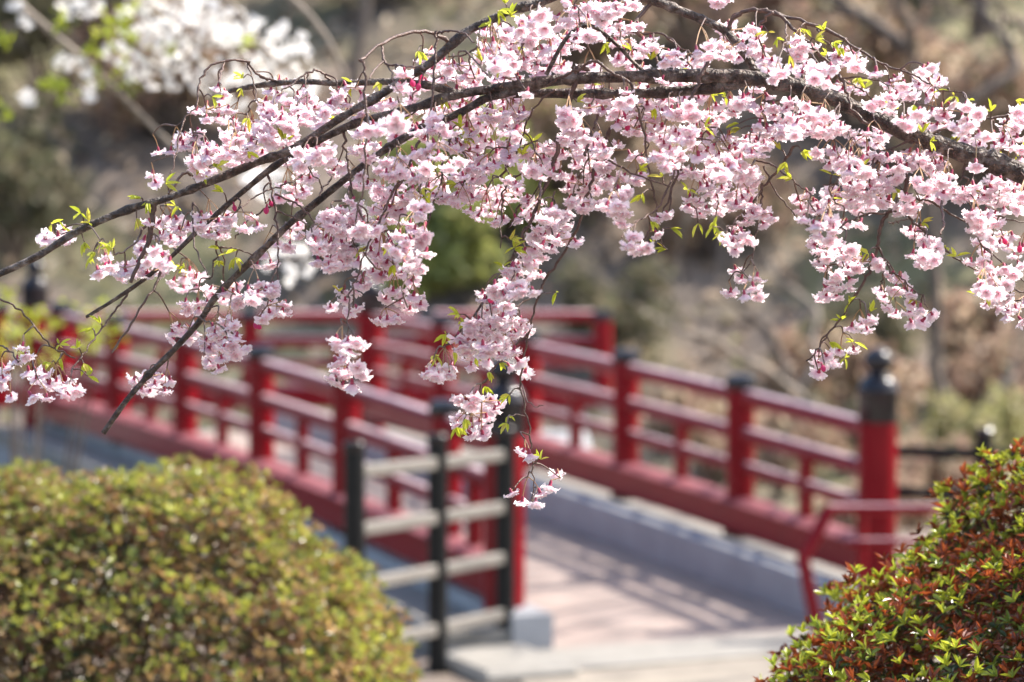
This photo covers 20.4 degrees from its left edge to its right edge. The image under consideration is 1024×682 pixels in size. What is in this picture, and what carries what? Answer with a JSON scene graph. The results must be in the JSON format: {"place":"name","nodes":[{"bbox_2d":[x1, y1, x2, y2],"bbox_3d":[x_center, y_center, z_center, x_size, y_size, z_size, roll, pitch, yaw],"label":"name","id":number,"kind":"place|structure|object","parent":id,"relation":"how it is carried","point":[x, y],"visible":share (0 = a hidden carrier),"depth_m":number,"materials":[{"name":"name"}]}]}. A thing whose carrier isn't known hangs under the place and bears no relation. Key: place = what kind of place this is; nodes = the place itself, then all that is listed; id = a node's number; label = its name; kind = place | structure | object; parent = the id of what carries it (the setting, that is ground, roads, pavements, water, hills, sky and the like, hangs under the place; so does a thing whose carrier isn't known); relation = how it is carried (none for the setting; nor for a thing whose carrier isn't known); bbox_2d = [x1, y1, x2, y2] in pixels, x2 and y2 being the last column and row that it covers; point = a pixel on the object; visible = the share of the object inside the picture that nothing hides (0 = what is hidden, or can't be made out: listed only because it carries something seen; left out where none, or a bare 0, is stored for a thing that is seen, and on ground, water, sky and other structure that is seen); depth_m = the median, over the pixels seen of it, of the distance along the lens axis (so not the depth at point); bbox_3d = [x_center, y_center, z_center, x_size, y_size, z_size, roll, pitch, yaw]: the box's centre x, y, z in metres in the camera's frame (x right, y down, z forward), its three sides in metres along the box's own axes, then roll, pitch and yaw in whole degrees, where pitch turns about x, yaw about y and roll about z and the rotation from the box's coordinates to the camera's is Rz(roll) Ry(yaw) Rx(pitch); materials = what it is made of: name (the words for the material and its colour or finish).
{"place":"outdoors","nodes":[
{"label":"outdoors","id":0,"kind":"place"},
{"bbox_2d":[0,303,612,552],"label":"bridge railing","id":1,"kind":"object","parent":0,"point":[599,341],"visible":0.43,"depth_m":24.19,"materials":[{"name":"wood"}]},
{"bbox_2d":[266,176,372,257],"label":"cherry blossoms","id":2,"kind":"object","parent":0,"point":[313,213],"visible":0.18,"depth_m":32.71,"materials":[{"name":"pink plant"}]},
{"bbox_2d":[0,0,1023,681],"bbox_3d":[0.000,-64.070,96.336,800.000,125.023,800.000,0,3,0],"label":"ground","id":3,"kind":"structure","parent":0,"point":[64,282],"depth_m":33.18,"materials":[{"name":"brown soil"}]},
{"bbox_2d":[0,90,93,265],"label":"shrub","id":4,"kind":"object","parent":3,"relation":"on","point":[35,188],"visible":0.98,"depth_m":32.11,"materials":[{"name":"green plant"}]},
{"bbox_2d":[0,285,128,666],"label":"sapling","id":5,"kind":"object","parent":3,"relation":"on","point":[43,313],"visible":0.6,"depth_m":11.23,"materials":[{"name":"green plant"}]},
{"bbox_2d":[0,0,166,108],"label":"shrub","id":6,"kind":"object","parent":3,"relation":"on","point":[24,43],"visible":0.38,"depth_m":35.17,"materials":[{"name":"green plant"}]},
{"bbox_2d":[57,0,281,141],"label":"shrub","id":7,"kind":"object","parent":3,"relation":"on","point":[109,102],"visible":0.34,"depth_m":34.52,"materials":[{"name":"plant"}]},
{"bbox_2d":[0,0,386,286],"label":"white cherry tree","id":8,"kind":"object","parent":3,"relation":"on","point":[189,12],"visible":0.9,"depth_m":9.53,"materials":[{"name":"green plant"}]},
{"bbox_2d":[0,452,425,681],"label":"azalea bush","id":9,"kind":"object","parent":3,"relation":"on","point":[298,594],"visible":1,"depth_m":6.25,"materials":[{"name":"green plant"}]},
{"bbox_2d":[347,0,371,89],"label":"bare tree","id":10,"kind":"object","parent":3,"relation":"on","point":[357,54],"visible":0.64,"depth_m":36.98,"materials":[{"name":"brown plant"}]},
{"bbox_2d":[372,0,395,10],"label":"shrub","id":11,"kind":"object","parent":3,"relation":"on","point":[381,5],"visible":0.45,"depth_m":38.77,"materials":[{"name":"brown plant"}]},
{"bbox_2d":[343,426,514,674],"bbox_3d":[-0.379,1.040,13.382,0.127,1.280,1.634,2,4,26],"label":"post and rail fence","id":12,"kind":"object","parent":3,"relation":"on","point":[436,519],"visible":0.91,"depth_m":13.43,"materials":[{"name":"black paint"}]},
{"bbox_2d":[367,191,509,301],"bbox_3d":[-0.886,-1.047,32.456,1.750,1.506,1.784,0,3,0],"label":"shrub","id":13,"kind":"object","parent":3,"relation":"on","point":[462,246],"visible":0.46,"depth_m":32.12,"materials":[{"name":"green plant"}]},
{"bbox_2d":[0,259,931,652],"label":"footbridge","id":14,"kind":"object","parent":3,"relation":"on","point":[622,545],"visible":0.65,"depth_m":16.57,"materials":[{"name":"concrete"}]},
{"bbox_2d":[379,105,563,234],"bbox_3d":[-0.401,-1.879,33.314,2.119,1.788,2.078,-3,4,-39],"label":"shrub","id":15,"kind":"object","parent":3,"relation":"on","point":[530,185],"visible":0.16,"depth_m":33.02,"materials":[{"name":"green plant"}]},
{"bbox_2d":[0,0,1023,509],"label":"weeping cherry tree","id":16,"kind":"object","parent":3,"relation":"on","point":[338,234],"visible":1,"depth_m":3.67,"materials":[{"name":"pink plant"}]},
{"bbox_2d":[0,0,1023,477],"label":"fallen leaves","id":17,"kind":"object","parent":3,"relation":"on","point":[588,220],"visible":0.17,"depth_m":33.28,"materials":[{"name":"plant"}]},
{"bbox_2d":[448,644,579,681],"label":"kerb stone","id":18,"kind":"object","parent":3,"relation":"on","point":[511,663],"visible":0.8,"depth_m":13.38,"materials":[{"name":"stone"}]},
{"bbox_2d":[493,58,679,196],"bbox_3d":[0.803,-2.506,33.884,2.169,1.833,2.329,-2,4,-32],"label":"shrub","id":19,"kind":"object","parent":3,"relation":"on","point":[536,127],"visible":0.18,"depth_m":33.43,"materials":[{"name":"green plant"}]},
{"bbox_2d":[550,254,680,360],"bbox_3d":[1.149,-0.303,31.019,1.401,1.335,1.832,0,3,6],"label":"shrub","id":20,"kind":"object","parent":3,"relation":"on","point":[636,319],"visible":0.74,"depth_m":30.73,"materials":[{"name":"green plant"}]},
{"bbox_2d":[545,0,755,86],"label":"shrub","id":21,"kind":"object","parent":3,"relation":"on","point":[682,39],"visible":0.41,"depth_m":36.19,"materials":[{"name":"brown plant"}]},
{"bbox_2d":[639,376,770,485],"bbox_3d":[1.914,0.871,27.615,1.380,1.166,1.482,-1,3,-10],"label":"shrub","id":22,"kind":"object","parent":3,"relation":"on","point":[707,473],"visible":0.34,"depth_m":27.22,"materials":[{"name":"beige plant"}]},
{"bbox_2d":[612,123,799,260],"bbox_3d":[2.304,-1.703,32.952,1.972,1.666,2.117,3,5,45],"label":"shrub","id":23,"kind":"object","parent":3,"relation":"on","point":[670,236],"visible":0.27,"depth_m":32.77,"materials":[{"name":"green plant"}]},
{"bbox_2d":[562,66,881,474],"bbox_3d":[1.954,-0.615,26.111,1.938,3.969,2.737,3,4,38],"label":"bare tree","id":24,"kind":"object","parent":3,"relation":"on","point":[787,381],"visible":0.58,"depth_m":26.00,"materials":[{"name":"brown plant"}]},
{"bbox_2d":[757,1,773,47],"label":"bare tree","id":25,"kind":"object","parent":3,"relation":"on","point":[770,39],"visible":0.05,"depth_m":37.11,"materials":[{"name":"brown plant"}]},
{"bbox_2d":[539,627,1020,669],"bbox_3d":[1.225,1.534,14.171,3.101,0.060,0.520,-2,4,-24],"label":"stone pavement strip","id":26,"kind":"object","parent":3,"relation":"on","point":[665,652],"visible":0.16,"depth_m":13.95,"materials":[{"name":"stone"}]},
{"bbox_2d":[708,390,856,496],"bbox_3d":[2.294,0.908,24.585,1.084,0.916,1.164,-2,4,-35],"label":"shrub","id":27,"kind":"object","parent":3,"relation":"on","point":[789,427],"visible":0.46,"depth_m":24.37,"materials":[{"name":"beige plant"}]},
{"bbox_2d":[661,0,1023,428],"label":"bare tree","id":28,"kind":"object","parent":3,"relation":"on","point":[906,45],"visible":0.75,"depth_m":27.02,"materials":[{"name":"brown plant"}]},
{"bbox_2d":[755,319,930,421],"bbox_3d":[3.299,0.410,28.598,1.694,1.333,1.577,2,4,29],"label":"shrub","id":29,"kind":"object","parent":3,"relation":"on","point":[797,353],"visible":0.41,"depth_m":28.41,"materials":[{"name":"brown plant"}]},
{"bbox_2d":[788,285,923,377],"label":"shrub","id":30,"kind":"object","parent":3,"relation":"on","point":[886,331],"visible":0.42,"depth_m":30.60,"materials":[{"name":"green plant"}]},
{"bbox_2d":[745,0,974,140],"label":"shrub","id":31,"kind":"object","parent":3,"relation":"on","point":[872,43],"visible":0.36,"depth_m":34.55,"materials":[{"name":"brown plant"}]},
{"bbox_2d":[813,470,944,536],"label":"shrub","id":32,"kind":"object","parent":3,"relation":"on","point":[911,520],"visible":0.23,"depth_m":20.18,"materials":[{"name":"beige plant"}]},
{"bbox_2d":[796,504,972,634],"bbox_3d":[1.873,1.196,14.340,0.898,0.754,0.163,0,3,-8],"label":"guard rail","id":33,"kind":"object","parent":3,"relation":"on","point":[861,542],"visible":0.5,"depth_m":14.30,"materials":[{"name":"red paint"}]},
{"bbox_2d":[753,436,1023,681],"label":"azalea bush","id":34,"kind":"object","parent":3,"relation":"on","point":[864,635],"visible":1,"depth_m":4.21,"materials":[{"name":"green plant"}]},
{"bbox_2d":[851,428,974,521],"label":"shrub","id":35,"kind":"object","parent":3,"relation":"on","point":[937,469],"visible":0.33,"depth_m":22.48,"materials":[{"name":"beige plant"}]},
{"bbox_2d":[895,42,1023,193],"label":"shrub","id":36,"kind":"object","parent":3,"relation":"on","point":[1004,96],"visible":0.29,"depth_m":33.10,"materials":[{"name":"brown plant"}]},
{"bbox_2d":[897,427,1023,610],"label":"post and rail fence","id":37,"kind":"object","parent":3,"relation":"on","point":[985,435],"visible":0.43,"depth_m":15.11,"materials":[{"name":"black paint"}]},
{"bbox_2d":[913,381,1023,481],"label":"shrub","id":38,"kind":"object","parent":3,"relation":"on","point":[950,420],"visible":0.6,"depth_m":25.03,"materials":[{"name":"green plant"}]},
{"bbox_2d":[917,272,1023,405],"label":"shrub","id":39,"kind":"object","parent":3,"relation":"on","point":[957,321],"visible":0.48,"depth_m":29.85,"materials":[{"name":"brown plant"}]},
{"bbox_2d":[969,0,990,39],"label":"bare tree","id":40,"kind":"object","parent":3,"relation":"on","point":[978,30],"visible":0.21,"depth_m":37.65,"materials":[{"name":"brown plant"}]},
{"bbox_2d":[951,334,1023,433],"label":"shrub","id":41,"kind":"object","parent":3,"relation":"on","point":[997,359],"visible":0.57,"depth_m":27.86,"materials":[{"name":"brown plant"}]},
{"bbox_2d":[986,0,1023,32],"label":"bare tree","id":42,"kind":"object","parent":3,"relation":"on","point":[1012,19],"visible":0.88,"depth_m":32.58,"materials":[{"name":"brown plant"}]},
{"bbox_2d":[453,86,588,184],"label":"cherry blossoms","id":43,"kind":"object","parent":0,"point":[540,111],"visible":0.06,"depth_m":33.76,"materials":[{"name":"pink plant"}]},
{"bbox_2d":[523,642,1023,681],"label":"path","id":44,"kind":"structure","parent":0,"point":[747,669],"depth_m":13.44,"materials":[{"name":"beige concrete"}]},
{"bbox_2d":[735,0,851,47],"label":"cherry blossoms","id":45,"kind":"object","parent":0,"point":[772,23],"visible":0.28,"depth_m":36.92,"materials":[{"name":"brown plant"}]},
{"bbox_2d":[798,387,912,475],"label":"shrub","id":46,"kind":"object","parent":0,"point":[852,439],"visible":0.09,"depth_m":25.60,"materials":[{"name":"brown plant"}]}
]}

